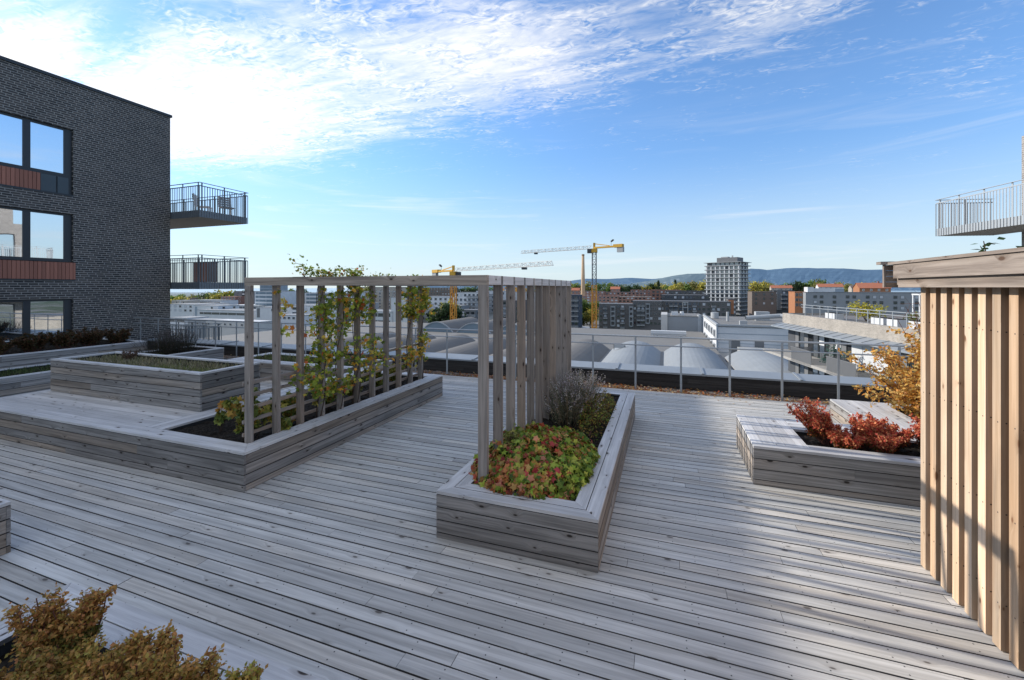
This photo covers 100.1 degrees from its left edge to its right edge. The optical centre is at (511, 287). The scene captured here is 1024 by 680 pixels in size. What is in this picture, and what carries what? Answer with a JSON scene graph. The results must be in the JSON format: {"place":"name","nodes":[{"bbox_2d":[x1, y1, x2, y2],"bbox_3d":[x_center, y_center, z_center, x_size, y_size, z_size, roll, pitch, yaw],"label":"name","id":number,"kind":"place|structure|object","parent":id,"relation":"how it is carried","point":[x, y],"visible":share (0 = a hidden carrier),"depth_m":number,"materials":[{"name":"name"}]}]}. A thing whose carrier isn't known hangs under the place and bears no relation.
{"place":"outdoors","nodes":[
{"label":"outdoors","id":0,"kind":"place"},
{"bbox_2d":[0,55,247,340],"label":"brick building","id":1,"kind":"structure","parent":0,"point":[89,219],"depth_m":15.15,"materials":[{"name":"grey brick"}]},
{"bbox_2d":[0,299,71,340],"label":"window","id":2,"kind":"structure","parent":1,"relation":"in","point":[17,317],"depth_m":13.94,"materials":[{"name":"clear glass"}]},
{"bbox_2d":[0,206,71,261],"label":"window","id":3,"kind":"structure","parent":1,"relation":"in","point":[25,234],"depth_m":13.94,"materials":[{"name":"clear glass"}]},
{"bbox_2d":[0,111,71,177],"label":"window","id":4,"kind":"structure","parent":1,"relation":"in","point":[25,143],"depth_m":13.94,"materials":[{"name":"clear glass"}]},
{"bbox_2d":[193,262,216,281],"bbox_3d":[-13.338,-0.670,18.669,0.860,0.870,0.500,0,0,20],"label":"balcony cabinet","id":5,"kind":"object","parent":1,"relation":"on","point":[210,271],"visible":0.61,"depth_m":18.48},
{"bbox_2d":[170,316,208,335],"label":"apartment building","id":6,"kind":"structure","parent":0,"point":[188,317],"depth_m":240.95,"materials":[{"name":"white concrete"}]},
{"bbox_2d":[170,303,212,316],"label":"apartment building","id":7,"kind":"structure","parent":0,"point":[181,309],"depth_m":329.99,"materials":[{"name":"white concrete"}]},
{"bbox_2d":[184,318,220,337],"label":"apartment building","id":8,"kind":"structure","parent":0,"point":[200,323],"depth_m":226.86,"materials":[{"name":"white concrete"}]},
{"bbox_2d":[194,304,238,315],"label":"apartment building","id":9,"kind":"structure","parent":0,"point":[212,306],"depth_m":311.95,"materials":[{"name":"white concrete"}]},
{"bbox_2d":[200,299,237,304],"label":"apartment building","id":10,"kind":"structure","parent":0,"point":[232,302],"depth_m":390.48,"materials":[{"name":"white concrete"}]},
{"bbox_2d":[198,308,255,319],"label":"apartment building","id":11,"kind":"structure","parent":0,"point":[233,313],"depth_m":291.00,"materials":[{"name":"white concrete"}]},
{"bbox_2d":[206,319,271,336],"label":"apartment building","id":12,"kind":"structure","parent":0,"point":[226,330],"depth_m":215.47,"materials":[{"name":"white concrete"}]},
{"bbox_2d":[170,288,350,292],"bbox_3d":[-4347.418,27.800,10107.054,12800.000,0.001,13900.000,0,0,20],"label":"water","id":13,"kind":"structure","parent":0,"point":[255,289],"depth_m":4000.94,"materials":[{"name":"blue liquid"}]},
{"bbox_2d":[256,306,288,319],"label":"apartment building","id":14,"kind":"structure","parent":0,"point":[263,313],"depth_m":270.97,"materials":[{"name":"white concrete"}]},
{"bbox_2d":[260,285,287,290],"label":"apartment building","id":15,"kind":"structure","parent":0,"point":[269,287],"depth_m":421.92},
{"bbox_2d":[281,313,317,328],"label":"apartment building","id":16,"kind":"structure","parent":0,"point":[289,318],"depth_m":235.78,"materials":[{"name":"white concrete"}]},
{"bbox_2d":[289,304,336,322],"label":"apartment building","id":17,"kind":"structure","parent":0,"point":[306,308],"depth_m":262.73,"materials":[{"name":"white concrete"}]},
{"bbox_2d":[305,292,364,303],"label":"apartment building","id":18,"kind":"structure","parent":0,"point":[310,297],"depth_m":365.84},
{"bbox_2d":[360,309,392,321],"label":"apartment building","id":19,"kind":"structure","parent":0,"point":[379,316],"depth_m":239.00,"materials":[{"name":"white concrete"}]},
{"bbox_2d":[362,291,395,309],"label":"apartment building","id":20,"kind":"structure","parent":0,"point":[379,298],"depth_m":386.41,"materials":[{"name":"white concrete"}]},
{"bbox_2d":[391,297,426,322],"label":"apartment building","id":21,"kind":"structure","parent":0,"point":[393,307],"depth_m":236.68,"materials":[{"name":"white concrete"}]},
{"bbox_2d":[428,296,453,308],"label":"apartment building","id":22,"kind":"structure","parent":0,"point":[436,300],"depth_m":284.98,"materials":[{"name":"white concrete"}]},
{"bbox_2d":[426,288,457,295],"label":"apartment building","id":23,"kind":"structure","parent":0,"point":[439,291],"depth_m":518.27,"materials":[{"name":"grey concrete"}]},
{"bbox_2d":[198,317,732,369],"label":"industrial hall","id":24,"kind":"structure","parent":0,"point":[691,357],"depth_m":77.35,"materials":[{"name":"silver metal"}]},
{"bbox_2d":[455,292,477,308],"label":"apartment building","id":25,"kind":"structure","parent":0,"point":[470,299],"depth_m":274.42,"materials":[{"name":"white concrete"}]},
{"bbox_2d":[147,349,829,404],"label":"gravel","id":26,"kind":"structure","parent":0,"point":[700,393],"depth_m":10.02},
{"bbox_2d":[134,317,916,400],"bbox_3d":[-1.286,1.807,11.685,28.000,1.346,0.066,0,0,20],"label":"railing","id":27,"kind":"object","parent":26,"relation":"on","point":[730,349],"visible":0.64,"depth_m":10.12,"materials":[{"name":"metal"}]},
{"bbox_2d":[224,356,866,404],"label":"fallen leaves","id":28,"kind":"object","parent":26,"relation":"on","point":[645,389],"visible":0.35,"depth_m":10.02,"materials":[{"name":"brown plant"}]},
{"bbox_2d":[476,291,505,319],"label":"apartment building","id":29,"kind":"structure","parent":0,"point":[491,304],"depth_m":299.48,"materials":[{"name":"grey concrete"}]},
{"bbox_2d":[0,375,1023,679],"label":"deck","id":30,"kind":"structure","parent":0,"point":[342,563],"depth_m":3.66,"materials":[{"name":"wood"}]},
{"bbox_2d":[0,498,10,555],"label":"timber planter","id":31,"kind":"object","parent":30,"relation":"on","point":[5,526],"visible":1,"depth_m":3.86,"materials":[{"name":"wood"}]},
{"bbox_2d":[0,338,147,368],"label":"timber planter","id":32,"kind":"object","parent":30,"relation":"on","point":[14,356],"visible":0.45,"depth_m":11.54,"materials":[{"name":"wood"},{"name":"soil"}]},
{"bbox_2d":[0,336,21,354],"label":"hedge bush","id":33,"kind":"object","parent":32,"relation":"on","point":[5,346],"visible":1,"depth_m":10.68,"materials":[{"name":"brown plant"}]},
{"bbox_2d":[13,331,51,352],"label":"hedge bush","id":34,"kind":"object","parent":32,"relation":"on","point":[32,343],"visible":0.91,"depth_m":11.12,"materials":[{"name":"brown plant"}]},
{"bbox_2d":[42,326,86,348],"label":"hedge bush","id":35,"kind":"object","parent":32,"relation":"on","point":[70,338],"visible":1,"depth_m":11.73,"materials":[{"name":"brown plant"}]},
{"bbox_2d":[72,326,107,345],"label":"hedge bush","id":36,"kind":"object","parent":32,"relation":"on","point":[92,337],"visible":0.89,"depth_m":12.44,"materials":[{"name":"brown plant"}]},
{"bbox_2d":[103,328,132,343],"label":"hedge bush","id":37,"kind":"object","parent":32,"relation":"on","point":[121,335],"visible":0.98,"depth_m":13.08,"materials":[{"name":"brown plant"}]},
{"bbox_2d":[0,345,223,396],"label":"timber planter","id":38,"kind":"object","parent":30,"relation":"on","point":[17,384],"visible":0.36,"depth_m":9.86,"materials":[{"name":"wood"}]},
{"bbox_2d":[0,352,161,376],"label":"grass","id":39,"kind":"structure","parent":38,"relation":"on","point":[23,370],"depth_m":10.17,"materials":[{"name":"green plant"}]},
{"bbox_2d":[131,327,212,354],"bbox_3d":[-10.457,1.631,13.223,1.494,0.783,1.849,0,0,20],"label":"lavender clump","id":40,"kind":"object","parent":38,"relation":"on","point":[174,345],"visible":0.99,"depth_m":13.09,"materials":[{"name":"green plant"}]},
{"bbox_2d":[0,583,321,679],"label":"timber planter","id":41,"kind":"object","parent":30,"relation":"on","point":[124,619],"visible":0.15,"depth_m":2.40,"materials":[{"name":"wood"}]},
{"bbox_2d":[0,645,61,679],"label":"bronze bush","id":42,"kind":"object","parent":41,"relation":"on","point":[42,663],"visible":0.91,"depth_m":1.91,"materials":[{"name":"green plant"}]},
{"bbox_2d":[0,582,116,668],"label":"bronze bush","id":43,"kind":"object","parent":41,"relation":"on","point":[58,627],"visible":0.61,"depth_m":2.12,"materials":[{"name":"brown plant"}]},
{"bbox_2d":[4,632,125,679],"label":"bronze bush","id":44,"kind":"object","parent":41,"relation":"on","point":[73,670],"visible":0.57,"depth_m":1.98,"materials":[{"name":"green plant"}]},
{"bbox_2d":[77,619,182,679],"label":"bronze bush","id":45,"kind":"object","parent":41,"relation":"on","point":[135,649],"visible":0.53,"depth_m":1.95,"materials":[{"name":"brown plant"}]},
{"bbox_2d":[137,638,226,679],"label":"bronze bush","id":46,"kind":"object","parent":41,"relation":"on","point":[185,670],"visible":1,"depth_m":1.86,"materials":[{"name":"brown plant"}]},
{"bbox_2d":[210,659,267,679],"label":"bronze bush","id":47,"kind":"object","parent":41,"relation":"on","point":[252,672],"visible":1,"depth_m":1.86,"materials":[{"name":"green plant"}]},
{"bbox_2d":[0,369,442,491],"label":"bench platform","id":48,"kind":"structure","parent":30,"relation":"on","point":[196,446],"depth_m":6.16,"materials":[{"name":"wood"}]},
{"bbox_2d":[51,351,259,411],"bbox_3d":[-6.573,1.637,7.850,4.030,0.598,1.050,0,0,20],"label":"timber planter","id":49,"kind":"object","parent":48,"relation":"on","point":[189,390],"visible":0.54,"depth_m":7.24,"materials":[{"name":"wood"}]},
{"bbox_2d":[72,353,242,371],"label":"grass","id":50,"kind":"structure","parent":49,"relation":"on","point":[115,358],"depth_m":7.90,"materials":[{"name":"green plant"}]},
{"bbox_2d":[213,397,231,431],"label":"young plant","id":51,"kind":"object","parent":48,"relation":"on","point":[220,418],"visible":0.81,"depth_m":6.06,"materials":[{"name":"green plant"}]},
{"bbox_2d":[221,387,272,439],"bbox_3d":[-3.432,1.688,5.649,0.640,0.710,0.516,0,0,-15],"label":"bed shrub","id":52,"kind":"object","parent":48,"relation":"on","point":[231,408],"visible":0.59,"depth_m":5.57,"materials":[{"name":"green plant"}]},
{"bbox_2d":[281,417,292,430],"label":"young plant","id":53,"kind":"object","parent":48,"relation":"on","point":[286,423],"visible":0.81,"depth_m":5.84,"materials":[{"name":"green plant"}]},
{"bbox_2d":[281,390,295,422],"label":"bed shrub","id":54,"kind":"object","parent":48,"relation":"on","point":[286,403],"visible":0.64,"depth_m":6.25,"materials":[{"name":"green plant"}]},
{"bbox_2d":[309,378,336,410],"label":"bed shrub","id":55,"kind":"object","parent":48,"relation":"on","point":[330,399],"visible":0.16,"depth_m":6.92,"materials":[{"name":"green plant"}]},
{"bbox_2d":[272,254,422,417],"bbox_3d":[-2.630,0.787,7.313,0.937,2.514,3.534,0,0,20],"label":"climbing vine","id":56,"kind":"object","parent":48,"relation":"on","point":[327,355],"visible":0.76,"depth_m":6.70,"materials":[{"name":"green plant"}]},
{"bbox_2d":[344,371,365,400],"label":"bed shrub","id":57,"kind":"object","parent":48,"relation":"on","point":[351,382],"visible":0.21,"depth_m":7.65,"materials":[{"name":"green plant"}]},
{"bbox_2d":[363,367,389,391],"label":"bed shrub","id":58,"kind":"object","parent":48,"relation":"on","point":[379,382],"visible":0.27,"depth_m":8.32,"materials":[{"name":"green plant"}]},
{"bbox_2d":[394,286,435,382],"bbox_3d":[-1.995,0.948,8.869,0.500,2.192,1.279,0,0,20],"label":"climbing vine","id":59,"kind":"object","parent":48,"relation":"on","point":[424,303],"visible":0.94,"depth_m":8.79,"materials":[{"name":"green plant"}]},
{"bbox_2d":[227,352,391,381],"bbox_3d":[-5.470,2.174,11.571,4.300,0.448,1.400,0,0,20],"label":"timber planter","id":60,"kind":"object","parent":30,"relation":"on","point":[265,370],"visible":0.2,"depth_m":11.15,"materials":[{"name":"wood"}]},
{"bbox_2d":[254,351,368,365],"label":"grass","id":61,"kind":"structure","parent":60,"relation":"on","point":[288,359],"depth_m":11.71,"materials":[{"name":"green plant"}]},
{"bbox_2d":[436,390,634,572],"bbox_3d":[0.782,2.174,6.040,1.540,0.448,4.640,0,0,20],"label":"timber planter","id":62,"kind":"object","parent":30,"relation":"on","point":[571,533],"visible":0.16,"depth_m":3.95,"materials":[{"name":"wood"}]},
{"bbox_2d":[242,275,570,482],"bbox_3d":[-1.130,0.953,6.729,3.322,2.155,4.080,0,0,20],"label":"trellis pergola","id":63,"kind":"object","parent":62,"relation":"on","point":[548,329],"visible":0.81,"depth_m":5.74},
{"bbox_2d":[503,423,523,450],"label":"young plant","id":64,"kind":"object","parent":62,"relation":"on","point":[509,434],"visible":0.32,"depth_m":4.91,"materials":[{"name":"green plant"}]},
{"bbox_2d":[468,421,600,500],"bbox_3d":[0.294,1.808,4.848,1.363,0.556,1.833,0,0,20],"label":"ground cover plant","id":65,"kind":"object","parent":62,"relation":"on","point":[560,457],"visible":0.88,"depth_m":4.37,"materials":[{"name":"green plant"}]},
{"bbox_2d":[543,368,608,426],"bbox_3d":[0.938,1.676,6.809,1.178,0.693,1.899,0,0,20],"label":"lavender clump","id":66,"kind":"object","parent":62,"relation":"on","point":[573,396],"visible":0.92,"depth_m":6.52,"materials":[{"name":"grey plant"}]},
{"bbox_2d":[576,390,616,441],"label":"shrub","id":67,"kind":"object","parent":62,"relation":"on","point":[594,420],"visible":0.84,"depth_m":6.22,"materials":[{"name":"green plant"}]},
{"bbox_2d":[736,399,920,506],"bbox_3d":[6.026,2.163,5.689,5.490,0.469,2.945,0,0,20],"label":"bench planter","id":68,"kind":"object","parent":30,"relation":"on","point":[783,453],"visible":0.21,"depth_m":5.09,"materials":[{"name":"wood"}]},
{"bbox_2d":[784,396,836,445],"bbox_3d":[3.850,1.726,5.522,0.505,0.578,0.508,0,0,-21],"label":"red bush","id":69,"kind":"object","parent":68,"relation":"on","point":[816,423],"visible":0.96,"depth_m":5.48,"materials":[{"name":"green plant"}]},
{"bbox_2d":[825,424,865,449],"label":"red bush","id":70,"kind":"object","parent":68,"relation":"on","point":[838,437],"visible":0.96,"depth_m":5.25,"materials":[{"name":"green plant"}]},
{"bbox_2d":[847,412,885,450],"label":"red bush","id":71,"kind":"object","parent":68,"relation":"on","point":[859,426],"visible":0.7,"depth_m":5.21,"materials":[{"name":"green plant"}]},
{"bbox_2d":[838,291,920,418],"bbox_3d":[6.337,1.037,6.413,1.681,2.090,2.019,0,0,-31],"label":"autumn shrub","id":72,"kind":"object","parent":68,"relation":"on","point":[905,387],"visible":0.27,"depth_m":6.56,"materials":[{"name":"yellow plant"}]},
{"bbox_2d":[863,422,907,453],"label":"red bush","id":73,"kind":"object","parent":68,"relation":"on","point":[887,442],"visible":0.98,"depth_m":5.04,"materials":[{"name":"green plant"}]},
{"bbox_2d":[869,414,917,451],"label":"red bush","id":74,"kind":"object","parent":68,"relation":"on","point":[908,433],"visible":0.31,"depth_m":5.16,"materials":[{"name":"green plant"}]},
{"bbox_2d":[908,413,920,448],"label":"red bush","id":75,"kind":"object","parent":68,"relation":"on","point":[918,431],"visible":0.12,"depth_m":5.16,"materials":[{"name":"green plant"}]},
{"bbox_2d":[876,247,1023,670],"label":"timber shed","id":76,"kind":"structure","parent":30,"relation":"on","point":[972,432],"depth_m":3.09,"materials":[{"name":"brown wood"}]},
{"bbox_2d":[0,0,1023,287],"label":"sky","id":77,"kind":"structure","parent":0,"point":[395,137],"materials":[{"name":"blue"}]},
{"bbox_2d":[503,300,526,322],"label":"apartment building","id":78,"kind":"structure","parent":0,"point":[504,308],"depth_m":254.09,"materials":[{"name":"grey concrete"}]},
{"bbox_2d":[147,338,906,402],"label":"parapet wall","id":79,"kind":"structure","parent":0,"point":[820,387],"depth_m":10.32,"materials":[{"name":"metal"}]},
{"bbox_2d":[170,291,920,327],"bbox_3d":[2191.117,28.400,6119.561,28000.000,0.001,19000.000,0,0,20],"label":"ground","id":80,"kind":"structure","parent":0,"point":[187,294],"depth_m":2036.62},
{"bbox_2d":[255,291,295,306],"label":"apartment building","id":81,"kind":"structure","parent":80,"relation":"on","point":[263,298],"depth_m":342.06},
{"bbox_2d":[428,302,466,321],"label":"tree","id":82,"kind":"object","parent":80,"relation":"on","point":[444,314],"visible":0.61,"depth_m":223.73,"materials":[{"name":"green plant"}]},
{"bbox_2d":[432,261,553,319],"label":"tower crane","id":83,"kind":"object","parent":80,"relation":"on","point":[451,272],"visible":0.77,"depth_m":188.54,"materials":[{"name":"yellow metal"}]},
{"bbox_2d":[521,239,623,327],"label":"tower crane","id":84,"kind":"object","parent":80,"relation":"on","point":[620,247],"visible":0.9,"depth_m":199.84,"materials":[{"name":"yellow metal"}]},
{"bbox_2d":[581,254,584,295],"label":"brick chimney","id":85,"kind":"object","parent":80,"relation":"on","point":[583,279],"visible":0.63,"depth_m":468.44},
{"bbox_2d":[618,296,651,302],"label":"apartment building","id":86,"kind":"structure","parent":80,"relation":"on","point":[625,299],"depth_m":446.11,"materials":[{"name":"brown brick"}]},
{"bbox_2d":[725,348,791,372],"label":"vault roof","id":87,"kind":"structure","parent":80,"relation":"on","point":[752,360],"depth_m":57.25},
{"bbox_2d":[788,291,802,312],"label":"apartment building","id":88,"kind":"structure","parent":80,"relation":"on","point":[795,301],"depth_m":255.75,"materials":[{"name":"orange glass"}]},
{"bbox_2d":[571,295,581,327],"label":"apartment building","id":89,"kind":"structure","parent":0,"point":[576,311],"depth_m":248.58,"materials":[{"name":"grey glass"}]},
{"bbox_2d":[582,296,618,313],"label":"apartment building","id":90,"kind":"structure","parent":0,"point":[607,299],"depth_m":453.88,"materials":[{"name":"brown brick"}]},
{"bbox_2d":[599,303,633,329],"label":"apartment building","id":91,"kind":"structure","parent":0,"point":[616,315],"depth_m":271.94,"materials":[{"name":"grey glass"}]},
{"bbox_2d":[605,292,643,296],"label":"apartment building","id":92,"kind":"structure","parent":0,"point":[639,294],"depth_m":488.91,"materials":[{"name":"brown brick"}]},
{"bbox_2d":[633,300,661,329],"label":"apartment building","id":93,"kind":"structure","parent":0,"point":[647,314],"depth_m":266.68,"materials":[{"name":"grey glass"}]},
{"bbox_2d":[652,290,671,299],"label":"apartment building","id":94,"kind":"structure","parent":0,"point":[656,294],"depth_m":401.04,"materials":[{"name":"brown brick"}]},
{"bbox_2d":[413,268,920,290],"bbox_3d":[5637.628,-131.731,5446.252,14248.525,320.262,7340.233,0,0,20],"label":"hills","id":95,"kind":"structure","parent":0,"point":[806,275],"depth_m":5017.33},
{"bbox_2d":[651,330,685,336],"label":"roof unit","id":96,"kind":"structure","parent":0,"point":[667,333],"depth_m":95.48,"materials":[{"name":"silver metal"}]},
{"bbox_2d":[595,273,749,290],"bbox_3d":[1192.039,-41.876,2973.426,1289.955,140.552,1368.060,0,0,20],"label":"hills","id":97,"kind":"structure","parent":0,"point":[686,278],"depth_m":3010.84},
{"bbox_2d":[661,311,702,332],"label":"cube building","id":98,"kind":"structure","parent":0,"point":[680,321],"depth_m":111.10,"materials":[{"name":"silver metal"}]},
{"bbox_2d":[662,294,708,300],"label":"apartment building","id":99,"kind":"structure","parent":0,"point":[686,297],"depth_m":299.68,"materials":[{"name":"grey glass"}]},
{"bbox_2d":[665,291,705,294],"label":"apartment building","id":100,"kind":"structure","parent":0,"point":[685,292],"depth_m":350.38,"materials":[{"name":"grey glass"}]},
{"bbox_2d":[662,300,730,315],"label":"apartment building","id":101,"kind":"structure","parent":0,"point":[707,308],"depth_m":261.12,"materials":[{"name":"grey glass"}]},
{"bbox_2d":[704,255,751,316],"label":"tower","id":102,"kind":"structure","parent":0,"point":[727,277],"depth_m":328.35,"materials":[{"name":"white concrete"}]},
{"bbox_2d":[703,311,787,359],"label":"works building","id":103,"kind":"structure","parent":0,"point":[757,325],"depth_m":76.57,"materials":[{"name":"silver metal"}]},
{"bbox_2d":[747,291,775,315],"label":"apartment building","id":104,"kind":"structure","parent":0,"point":[765,301],"depth_m":285.52,"materials":[{"name":"brick"}]},
{"bbox_2d":[769,290,794,313],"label":"apartment building","id":105,"kind":"structure","parent":0,"point":[782,301],"depth_m":305.10,"materials":[{"name":"grey glass"}]},
{"bbox_2d":[763,313,920,378],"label":"terrace building","id":106,"kind":"structure","parent":0,"point":[809,327],"depth_m":38.51,"materials":[{"name":"beige concrete"}]},
{"bbox_2d":[818,336,824,357],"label":"window","id":107,"kind":"structure","parent":106,"relation":"in","point":[821,347],"depth_m":41.85,"materials":[{"name":"grey"}]},
{"bbox_2d":[801,304,920,327],"bbox_3d":[29.528,2.478,34.743,0.060,1.285,24.000,0,0,9],"label":"terrace railing","id":108,"kind":"object","parent":106,"relation":"on","point":[828,309],"visible":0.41,"depth_m":36.43,"materials":[{"name":"metal"}]},
{"bbox_2d":[847,301,888,320],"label":"bush","id":109,"kind":"object","parent":106,"relation":"on","point":[863,306],"visible":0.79,"depth_m":39.51,"materials":[{"name":"yellow plant"}]},
{"bbox_2d":[886,318,908,327],"bbox_3d":[30.143,2.785,33.530,0.800,0.660,1.200,0,0,9],"label":"planter box","id":110,"kind":"object","parent":106,"relation":"on","point":[902,322],"visible":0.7,"depth_m":33.08,"materials":[{"name":"soil"}]},
{"bbox_2d":[803,287,920,313],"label":"apartment building","id":111,"kind":"structure","parent":0,"point":[895,302],"depth_m":241.56,"materials":[{"name":"grey concrete"}]},
{"bbox_2d":[853,281,890,291],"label":"house","id":112,"kind":"structure","parent":0,"point":[867,287],"depth_m":332.41,"materials":[{"name":"orange glass"}]},
{"bbox_2d":[935,136,1023,245],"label":"balcony","id":113,"kind":"structure","parent":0,"point":[1006,225],"depth_m":14.93,"materials":[{"name":"white"}]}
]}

